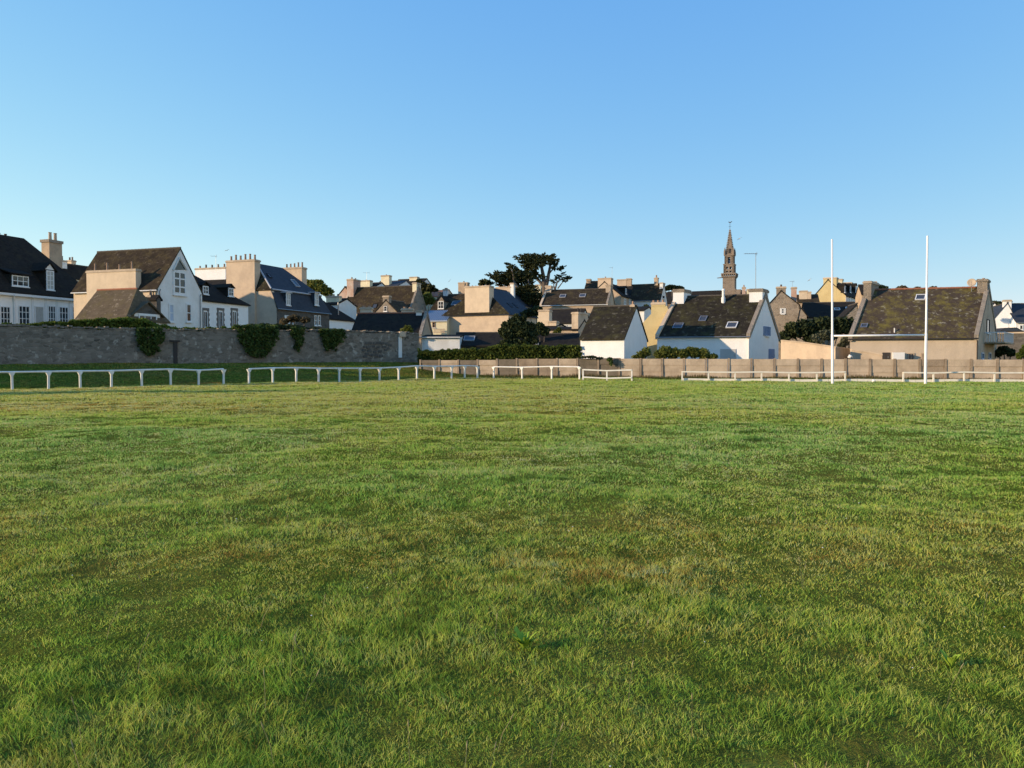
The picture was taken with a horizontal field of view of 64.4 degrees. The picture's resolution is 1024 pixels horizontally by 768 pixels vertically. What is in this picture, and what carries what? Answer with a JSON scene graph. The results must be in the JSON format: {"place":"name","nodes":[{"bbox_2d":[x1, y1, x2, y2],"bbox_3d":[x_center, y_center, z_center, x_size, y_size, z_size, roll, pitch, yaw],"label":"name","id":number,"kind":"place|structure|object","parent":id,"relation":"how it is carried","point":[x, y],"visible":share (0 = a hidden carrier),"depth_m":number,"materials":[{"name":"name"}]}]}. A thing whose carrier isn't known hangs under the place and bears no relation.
{"place":"outdoors","nodes":[
{"label":"outdoors","id":0,"kind":"place"},
{"bbox_2d":[0,361,1023,767],"bbox_3d":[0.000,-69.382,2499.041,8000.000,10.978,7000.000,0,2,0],"label":"ground","id":1,"kind":"structure","parent":0,"point":[592,746],"depth_m":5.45,"materials":[{"name":"green plant"}]},
{"bbox_2d":[0,232,77,323],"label":"house","id":2,"kind":"structure","parent":1,"relation":"on","point":[37,285],"depth_m":81.03,"materials":[{"name":"black tile"}]},
{"bbox_2d":[0,306,10,323],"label":"veranda window","id":3,"kind":"structure","parent":2,"relation":"in","point":[5,311],"depth_m":76.73,"materials":[{"name":"white paint"}]},
{"bbox_2d":[18,305,29,323],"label":"veranda window","id":4,"kind":"structure","parent":2,"relation":"in","point":[23,311],"depth_m":78.55,"materials":[{"name":"white paint"}]},
{"bbox_2d":[34,306,43,322],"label":"veranda window","id":5,"kind":"structure","parent":2,"relation":"in","point":[39,310],"depth_m":80.20,"materials":[{"name":"white paint"}]},
{"bbox_2d":[48,305,55,320],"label":"veranda window","id":6,"kind":"structure","parent":2,"relation":"in","point":[51,309],"depth_m":81.52,"materials":[{"name":"white glass"}]},
{"bbox_2d":[59,306,68,321],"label":"veranda window","id":7,"kind":"structure","parent":2,"relation":"in","point":[63,311],"depth_m":82.87,"materials":[{"name":"white paint"}]},
{"bbox_2d":[62,256,87,280],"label":"house","id":8,"kind":"structure","parent":1,"relation":"on","point":[75,271],"depth_m":113.43,"materials":[{"name":"stone"}]},
{"bbox_2d":[0,368,226,389],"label":"running rail","id":9,"kind":"object","parent":1,"relation":"on","point":[111,372],"visible":0.9,"depth_m":44.15,"materials":[{"name":"white paint"}]},
{"bbox_2d":[75,288,170,324],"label":"outbuilding","id":10,"kind":"structure","parent":1,"relation":"on","point":[120,302],"depth_m":67.92,"materials":[{"name":"stone"}]},
{"bbox_2d":[71,247,203,327],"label":"gabled house","id":11,"kind":"structure","parent":1,"relation":"on","point":[166,274],"depth_m":74.81,"materials":[{"name":"white paint"}]},
{"bbox_2d":[169,304,175,322],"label":"window","id":12,"kind":"structure","parent":11,"relation":"in","point":[171,306],"depth_m":73.92,"materials":[{"name":"white paint"}]},
{"bbox_2d":[172,270,187,296],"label":"gable window","id":13,"kind":"structure","parent":11,"relation":"in","point":[179,277],"depth_m":74.82,"materials":[{"name":"white paint"}]},
{"bbox_2d":[185,303,192,322],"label":"window","id":14,"kind":"structure","parent":11,"relation":"in","point":[188,306],"depth_m":76.06,"materials":[{"name":"white paint"}]},
{"bbox_2d":[146,290,162,311],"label":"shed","id":15,"kind":"structure","parent":1,"relation":"on","point":[155,300],"depth_m":71.93,"materials":[{"name":"stone"}]},
{"bbox_2d":[0,324,418,363],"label":"garden wall","id":16,"kind":"structure","parent":1,"relation":"on","point":[24,344],"depth_m":62.23,"materials":[{"name":"stone"}]},
{"bbox_2d":[0,317,235,330],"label":"hedge","id":17,"kind":"object","parent":16,"relation":"on","point":[124,322],"visible":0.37,"depth_m":60.50,"materials":[{"name":"green plant"}]},
{"bbox_2d":[134,327,165,355],"bbox_3d":[-26.978,-3.153,60.566,2.172,2.272,0.590,-1,2,-37],"label":"ivy","id":18,"kind":"object","parent":16,"relation":"attached to","point":[144,343],"visible":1,"depth_m":60.46,"materials":[{"name":"green plant"}]},
{"bbox_2d":[232,324,279,358],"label":"ivy","id":19,"kind":"object","parent":16,"relation":"attached to","point":[267,344],"visible":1,"depth_m":65.42,"materials":[{"name":"green plant"}]},
{"bbox_2d":[230,322,334,331],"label":"hedge","id":20,"kind":"object","parent":16,"relation":"on","point":[284,327],"visible":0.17,"depth_m":68.84,"materials":[{"name":"green plant"}]},
{"bbox_2d":[289,327,305,352],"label":"ivy","id":21,"kind":"object","parent":16,"relation":"attached to","point":[299,339],"visible":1,"depth_m":67.51,"materials":[{"name":"green plant"}]},
{"bbox_2d":[318,328,346,350],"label":"ivy","id":22,"kind":"object","parent":16,"relation":"attached to","point":[333,340],"visible":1,"depth_m":69.32,"materials":[{"name":"green plant"}]},
{"bbox_2d":[194,264,225,284],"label":"white rear house","id":23,"kind":"structure","parent":1,"relation":"on","point":[212,275],"depth_m":106.40,"materials":[{"name":"paint"}]},
{"bbox_2d":[194,275,250,327],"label":"white cottage","id":24,"kind":"structure","parent":1,"relation":"on","point":[222,305],"depth_m":83.38,"materials":[{"name":"paint"}]},
{"bbox_2d":[202,308,209,327],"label":"window","id":25,"kind":"structure","parent":24,"relation":"in","point":[205,314],"depth_m":80.27,"materials":[{"name":"white paint"}]},
{"bbox_2d":[216,308,224,327],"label":"window","id":26,"kind":"structure","parent":24,"relation":"in","point":[220,319],"depth_m":82.46,"materials":[{"name":"white paint"}]},
{"bbox_2d":[230,308,237,326],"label":"window","id":27,"kind":"structure","parent":24,"relation":"in","point":[234,314],"depth_m":84.54,"materials":[{"name":"white paint"}]},
{"bbox_2d":[225,254,331,328],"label":"mansard house","id":28,"kind":"structure","parent":1,"relation":"on","point":[271,294],"depth_m":91.45,"materials":[{"name":"paint"}]},
{"bbox_2d":[279,314,311,325],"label":"shrub","id":29,"kind":"object","parent":1,"relation":"on","point":[292,318],"visible":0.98,"depth_m":73.64,"materials":[{"name":"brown plant"}]},
{"bbox_2d":[307,279,334,296],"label":"tree","id":30,"kind":"object","parent":1,"relation":"on","point":[321,287],"visible":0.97,"depth_m":119.17,"materials":[{"name":"green plant"}]},
{"bbox_2d":[324,301,354,329],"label":"white annex","id":31,"kind":"object","parent":1,"relation":"on","point":[338,319],"visible":0.17,"depth_m":104.40,"materials":[{"name":"paint"}]},
{"bbox_2d":[325,294,357,318],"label":"cream cottage","id":32,"kind":"structure","parent":1,"relation":"on","point":[347,306],"depth_m":111.28,"materials":[{"name":"paint"}]},
{"bbox_2d":[246,365,478,383],"bbox_3d":[-9.332,-0.576,55.748,18.578,1.410,0.176,-1,2,-43],"label":"running rail","id":33,"kind":"object","parent":1,"relation":"on","point":[359,369],"visible":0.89,"depth_m":54.86,"materials":[{"name":"white paint"}]},
{"bbox_2d":[361,280,385,286],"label":"white hill house","id":34,"kind":"structure","parent":1,"relation":"on","point":[367,283],"depth_m":143.27,"materials":[{"name":"paint"}]},
{"bbox_2d":[346,277,426,315],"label":"brown roof house","id":35,"kind":"structure","parent":1,"relation":"on","point":[358,295],"depth_m":127.35,"materials":[{"name":"tile"}]},
{"bbox_2d":[374,296,408,311],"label":"stone gable cottage","id":36,"kind":"structure","parent":1,"relation":"on","point":[388,304],"depth_m":108.59,"materials":[{"name":"stone"}]},
{"bbox_2d":[352,306,432,349],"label":"house","id":37,"kind":"structure","parent":1,"relation":"on","point":[369,319],"depth_m":82.02,"materials":[{"name":"stone"}]},
{"bbox_2d":[380,274,410,285],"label":"white hill house","id":38,"kind":"structure","parent":1,"relation":"on","point":[386,279],"depth_m":147.60,"materials":[{"name":"white paint"}]},
{"bbox_2d":[398,277,430,284],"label":"navy roof house","id":39,"kind":"structure","parent":1,"relation":"on","point":[410,280],"depth_m":155.21,"materials":[{"name":"paint"}]},
{"bbox_2d":[416,279,438,294],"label":"tree","id":40,"kind":"object","parent":1,"relation":"on","point":[428,287],"visible":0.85,"depth_m":139.17,"materials":[{"name":"green plant"}]},
{"bbox_2d":[423,292,435,310],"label":"tree","id":41,"kind":"object","parent":1,"relation":"on","point":[429,298],"visible":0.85,"depth_m":129.34,"materials":[{"name":"green plant"}]},
{"bbox_2d":[428,310,449,334],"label":"metal roof annex","id":42,"kind":"object","parent":1,"relation":"on","point":[440,324],"visible":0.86,"depth_m":121.19,"materials":[{"name":"white paint"}]},
{"bbox_2d":[422,335,463,350],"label":"shed","id":43,"kind":"structure","parent":1,"relation":"on","point":[435,342],"depth_m":80.06,"materials":[{"name":"paint"}]},
{"bbox_2d":[429,281,469,310],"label":"slate dormer house","id":44,"kind":"structure","parent":1,"relation":"on","point":[445,300],"depth_m":139.31,"materials":[{"name":"stone"}]},
{"bbox_2d":[456,332,503,348],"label":"shed","id":45,"kind":"structure","parent":1,"relation":"on","point":[478,340],"depth_m":81.60,"materials":[{"name":"stone"}]},
{"bbox_2d":[478,278,493,285],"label":"tree","id":46,"kind":"object","parent":1,"relation":"on","point":[484,282],"visible":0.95,"depth_m":149.12,"materials":[{"name":"green plant"}]},
{"bbox_2d":[441,285,537,334],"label":"beige house","id":47,"kind":"structure","parent":1,"relation":"on","point":[485,308],"depth_m":120.18,"materials":[{"name":"beige paint"}]},
{"bbox_2d":[416,343,581,363],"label":"hedge","id":48,"kind":"object","parent":1,"relation":"on","point":[515,351],"visible":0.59,"depth_m":69.78,"materials":[{"name":"green plant"}]},
{"bbox_2d":[0,469,999,767],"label":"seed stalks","id":49,"kind":"object","parent":1,"relation":"on","point":[398,595],"visible":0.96,"depth_m":4.20,"materials":[{"name":"plant"}]},
{"bbox_2d":[495,283,532,307],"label":"chimney house","id":50,"kind":"structure","parent":1,"relation":"on","point":[510,288],"depth_m":133.19,"materials":[{"name":"white paint"}]},
{"bbox_2d":[484,262,544,305],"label":"cypress tree","id":51,"kind":"object","parent":1,"relation":"on","point":[528,293],"visible":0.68,"depth_m":136.48,"materials":[{"name":"green plant"}]},
{"bbox_2d":[497,313,540,344],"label":"round bush","id":52,"kind":"object","parent":1,"relation":"on","point":[516,328],"visible":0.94,"depth_m":76.57,"materials":[{"name":"green plant"}]},
{"bbox_2d":[512,626,536,648],"bbox_3d":[0.070,1.427,4.544,0.153,0.110,0.149,0,2,0],"label":"dock plant","id":53,"kind":"object","parent":1,"relation":"on","point":[523,640],"visible":1,"depth_m":4.55,"materials":[{"name":"green plant"}]},
{"bbox_2d":[520,305,542,322],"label":"shrub","id":54,"kind":"object","parent":1,"relation":"on","point":[531,312],"visible":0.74,"depth_m":121.35,"materials":[{"name":"green plant"}]},
{"bbox_2d":[492,366,581,378],"bbox_3d":[1.725,-0.690,59.998,7.707,1.305,0.204,1,2,33],"label":"running rail","id":55,"kind":"object","parent":1,"relation":"on","point":[551,368],"visible":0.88,"depth_m":60.06,"materials":[{"name":"white paint"}]},
{"bbox_2d":[533,321,550,341],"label":"shrub","id":56,"kind":"object","parent":1,"relation":"on","point":[543,328],"visible":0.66,"depth_m":81.64,"materials":[{"name":"green plant"}]},
{"bbox_2d":[512,252,572,294],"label":"cypress tree","id":57,"kind":"object","parent":1,"relation":"on","point":[533,263],"visible":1,"depth_m":146.12,"materials":[{"name":"green plant"}]},
{"bbox_2d":[538,310,566,326],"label":"back yard house","id":58,"kind":"structure","parent":1,"relation":"on","point":[545,317],"depth_m":98.29,"materials":[{"name":"stone"}]},
{"bbox_2d":[535,333,579,345],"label":"shed","id":59,"kind":"structure","parent":1,"relation":"on","point":[554,339],"depth_m":82.34,"materials":[{"name":"grey concrete"}]},
{"bbox_2d":[549,327,571,332],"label":"grey building","id":60,"kind":"structure","parent":1,"relation":"on","point":[565,329],"depth_m":94.12,"materials":[{"name":"paint"}]},
{"bbox_2d":[548,308,588,326],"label":"back yard house","id":61,"kind":"structure","parent":1,"relation":"on","point":[563,316],"depth_m":106.18,"materials":[{"name":"stone"}]},
{"bbox_2d":[540,284,615,315],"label":"long stone house","id":62,"kind":"structure","parent":1,"relation":"on","point":[587,299],"depth_m":132.60,"materials":[{"name":"brown stone"}]},
{"bbox_2d":[571,308,588,345],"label":"grey stack house","id":63,"kind":"structure","parent":1,"relation":"on","point":[579,319],"depth_m":90.16,"materials":[{"name":"concrete"}]},
{"bbox_2d":[584,279,597,288],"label":"hill house","id":64,"kind":"structure","parent":1,"relation":"on","point":[590,284],"depth_m":150.58,"materials":[{"name":"brown stone"}]},
{"bbox_2d":[582,369,632,380],"bbox_3d":[6.560,-0.462,56.004,3.481,1.144,0.150,0,2,16],"label":"running rail","id":65,"kind":"object","parent":1,"relation":"on","point":[607,378],"visible":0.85,"depth_m":55.98,"materials":[{"name":"white paint"}]},
{"bbox_2d":[579,301,647,358],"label":"white barn","id":66,"kind":"structure","parent":1,"relation":"on","point":[615,331],"depth_m":68.71,"materials":[{"name":"paint"}]},
{"bbox_2d":[597,277,631,304],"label":"chimney gable house","id":67,"kind":"structure","parent":1,"relation":"on","point":[622,295],"depth_m":146.01,"materials":[{"name":"paint"}]},
{"bbox_2d":[617,278,632,294],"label":"hill house","id":68,"kind":"structure","parent":1,"relation":"on","point":[627,282],"depth_m":158.96,"materials":[{"name":"paint"}]},
{"bbox_2d":[631,347,650,358],"bbox_3d":[10.342,-1.628,64.993,1.676,2.717,0.775,0,2,0],"label":"shrub","id":69,"kind":"object","parent":1,"relation":"on","point":[644,352],"visible":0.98,"depth_m":64.80,"materials":[{"name":"green plant"}]},
{"bbox_2d":[638,306,650,321],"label":"white back house","id":70,"kind":"structure","parent":1,"relation":"on","point":[645,312],"depth_m":84.42,"materials":[{"name":"paint"}]},
{"bbox_2d":[630,275,667,306],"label":"dark roof house","id":71,"kind":"structure","parent":1,"relation":"on","point":[643,294],"depth_m":151.71,"materials":[{"name":"brown stone"}]},
{"bbox_2d":[643,300,667,358],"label":"yellow gable house","id":72,"kind":"structure","parent":1,"relation":"on","point":[653,320],"depth_m":76.01,"materials":[{"name":"paint"}]},
{"bbox_2d":[653,345,679,358],"bbox_3d":[12.272,-1.671,64.396,2.209,2.857,1.098,0,2,0],"label":"shrub","id":73,"kind":"object","parent":1,"relation":"on","point":[665,352],"visible":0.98,"depth_m":64.13,"materials":[{"name":"green plant"}]},
{"bbox_2d":[665,285,684,306],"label":"tree","id":74,"kind":"object","parent":1,"relation":"on","point":[669,287],"visible":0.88,"depth_m":159.03,"materials":[{"name":"green plant"}]},
{"bbox_2d":[677,346,717,370],"bbox_3d":[14.606,-1.620,63.966,3.263,2.821,0.995,0,2,0],"label":"shrub","id":75,"kind":"object","parent":1,"relation":"on","point":[696,352],"visible":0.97,"depth_m":63.76,"materials":[{"name":"green plant"}]},
{"bbox_2d":[666,221,741,308],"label":"church","id":76,"kind":"structure","parent":1,"relation":"on","point":[729,283],"depth_m":163.77,"materials":[{"name":"stone"}]},
{"bbox_2d":[655,288,779,374],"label":"white slate cottage","id":77,"kind":"structure","parent":1,"relation":"on","point":[733,326],"depth_m":73.52,"materials":[{"name":"paint"}]},
{"bbox_2d":[720,349,735,361],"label":"garage door","id":78,"kind":"structure","parent":77,"relation":"in","point":[724,353],"depth_m":71.47,"materials":[{"name":"grey paint"}]},
{"bbox_2d":[763,326,770,336],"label":"window","id":79,"kind":"structure","parent":77,"relation":"in","point":[766,330],"depth_m":75.14,"materials":[{"name":"blue glass"}]},
{"bbox_2d":[419,358,1023,379],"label":"concrete fence","id":80,"kind":"object","parent":1,"relation":"on","point":[850,367],"visible":0.62,"depth_m":61.38,"materials":[{"name":"beige concrete"}]},
{"bbox_2d":[681,371,845,381],"bbox_3d":[16.887,-0.357,54.761,10.735,1.029,0.157,0,2,8],"label":"running rail","id":81,"kind":"object","parent":1,"relation":"on","point":[761,372],"visible":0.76,"depth_m":54.75,"materials":[{"name":"paint"}]},
{"bbox_2d":[770,285,799,358],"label":"stone gable house","id":82,"kind":"structure","parent":1,"relation":"on","point":[784,307],"depth_m":102.38,"materials":[{"name":"stone"}]},
{"bbox_2d":[797,306,807,341],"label":"annex","id":83,"kind":"object","parent":1,"relation":"on","point":[802,314],"visible":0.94,"depth_m":98.00,"materials":[{"name":"paint"}]},
{"bbox_2d":[781,340,834,358],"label":"yard wall","id":84,"kind":"structure","parent":1,"relation":"on","point":[797,349],"depth_m":62.64,"materials":[{"name":"paint"}]},
{"bbox_2d":[797,290,819,307],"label":"grey roof house","id":85,"kind":"structure","parent":1,"relation":"on","point":[804,296],"depth_m":126.10,"materials":[{"name":"beige paint"}]},
{"bbox_2d":[779,315,853,345],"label":"tree","id":86,"kind":"object","parent":1,"relation":"on","point":[804,329],"visible":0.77,"depth_m":83.38,"materials":[{"name":"green plant"}]},
{"bbox_2d":[811,329,836,345],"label":"flowering shrub","id":87,"kind":"object","parent":1,"relation":"on","point":[821,337],"visible":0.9,"depth_m":67.75,"materials":[{"name":"green plant"}]},
{"bbox_2d":[802,301,854,344],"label":"dark low house","id":88,"kind":"structure","parent":1,"relation":"on","point":[812,310],"depth_m":106.47,"materials":[{"name":"tile"}]},
{"bbox_2d":[816,277,857,301],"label":"yellow house","id":89,"kind":"structure","parent":1,"relation":"on","point":[844,291],"depth_m":132.58,"materials":[{"name":"paint"}]},
{"bbox_2d":[835,346,849,358],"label":"yard wall","id":90,"kind":"structure","parent":1,"relation":"on","point":[842,353],"depth_m":66.72,"materials":[{"name":"beige paint"}]},
{"bbox_2d":[837,334,849,347],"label":"flowering shrub","id":91,"kind":"object","parent":1,"relation":"on","point":[844,341],"visible":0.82,"depth_m":69.26,"materials":[{"name":"green plant"}]},
{"bbox_2d":[834,303,857,347],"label":"stone end house","id":92,"kind":"structure","parent":1,"relation":"on","point":[850,310],"depth_m":92.10,"materials":[{"name":"stone"}]},
{"bbox_2d":[683,378,1023,381],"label":"kerb board","id":93,"kind":"object","parent":1,"relation":"on","point":[899,380],"visible":0.81,"depth_m":53.98,"materials":[{"name":"paint"}]},
{"bbox_2d":[855,281,876,307],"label":"chimney house","id":94,"kind":"structure","parent":1,"relation":"on","point":[859,294],"depth_m":127.89,"materials":[{"name":"paint"}]},
{"bbox_2d":[850,349,882,358],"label":"yard wall","id":95,"kind":"structure","parent":1,"relation":"on","point":[858,354],"depth_m":61.59,"materials":[{"name":"beige paint"}]},
{"bbox_2d":[831,236,927,383],"bbox_3d":[22.357,-4.270,49.561,5.660,9.398,0.164,0,2,7],"label":"rugby goal","id":96,"kind":"object","parent":1,"relation":"on","point":[925,351],"visible":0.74,"depth_m":49.48,"materials":[{"name":"paint"}]},
{"bbox_2d":[848,278,1013,359],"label":"mossy roof house","id":97,"kind":"structure","parent":1,"relation":"on","point":[961,322],"depth_m":65.41,"materials":[{"name":"stone"}]},
{"bbox_2d":[938,649,962,667],"bbox_3d":[2.338,1.465,4.326,0.115,0.098,0.121,0,2,17],"label":"dock plant","id":98,"kind":"object","parent":1,"relation":"on","point":[951,661],"visible":0.95,"depth_m":4.33,"materials":[{"name":"green plant"}]},
{"bbox_2d":[902,371,1023,382],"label":"running rail","id":99,"kind":"object","parent":1,"relation":"on","point":[964,372],"visible":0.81,"depth_m":52.96,"materials":[{"name":"paint"}]},
{"bbox_2d":[993,300,1012,327],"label":"white gable house","id":100,"kind":"structure","parent":1,"relation":"on","point":[1002,311],"depth_m":105.30,"materials":[{"name":"paint"}]},
{"bbox_2d":[995,345,1015,359],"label":"shrub","id":101,"kind":"object","parent":1,"relation":"on","point":[1004,350],"visible":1,"depth_m":69.76,"materials":[{"name":"green plant"}]},
{"bbox_2d":[997,332,1023,359],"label":"retaining wall","id":102,"kind":"structure","parent":1,"relation":"on","point":[1018,339],"depth_m":86.84,"materials":[{"name":"stone"}]},
{"bbox_2d":[997,327,1023,331],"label":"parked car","id":103,"kind":"object","parent":1,"relation":"on","point":[1014,329],"visible":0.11,"depth_m":93.06,"materials":[{"name":"metal"}]},
{"bbox_2d":[1010,303,1023,330],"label":"white gable house","id":104,"kind":"structure","parent":1,"relation":"on","point":[1017,317],"depth_m":104.50,"materials":[{"name":"paint"}]},
{"bbox_2d":[1015,345,1023,359],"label":"shrub","id":105,"kind":"object","parent":1,"relation":"on","point":[1019,355],"visible":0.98,"depth_m":61.87,"materials":[{"name":"green plant"}]},
{"bbox_2d":[0,0,1023,302],"label":"sky","id":106,"kind":"structure","parent":0,"point":[438,141],"materials":[{"name":"blue"}]},
{"bbox_2d":[409,369,1022,379],"bbox_3d":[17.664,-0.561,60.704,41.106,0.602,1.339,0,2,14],"label":"rough grass","id":107,"kind":"structure","parent":0,"point":[701,376],"depth_m":61.26,"materials":[{"name":"green plant"}]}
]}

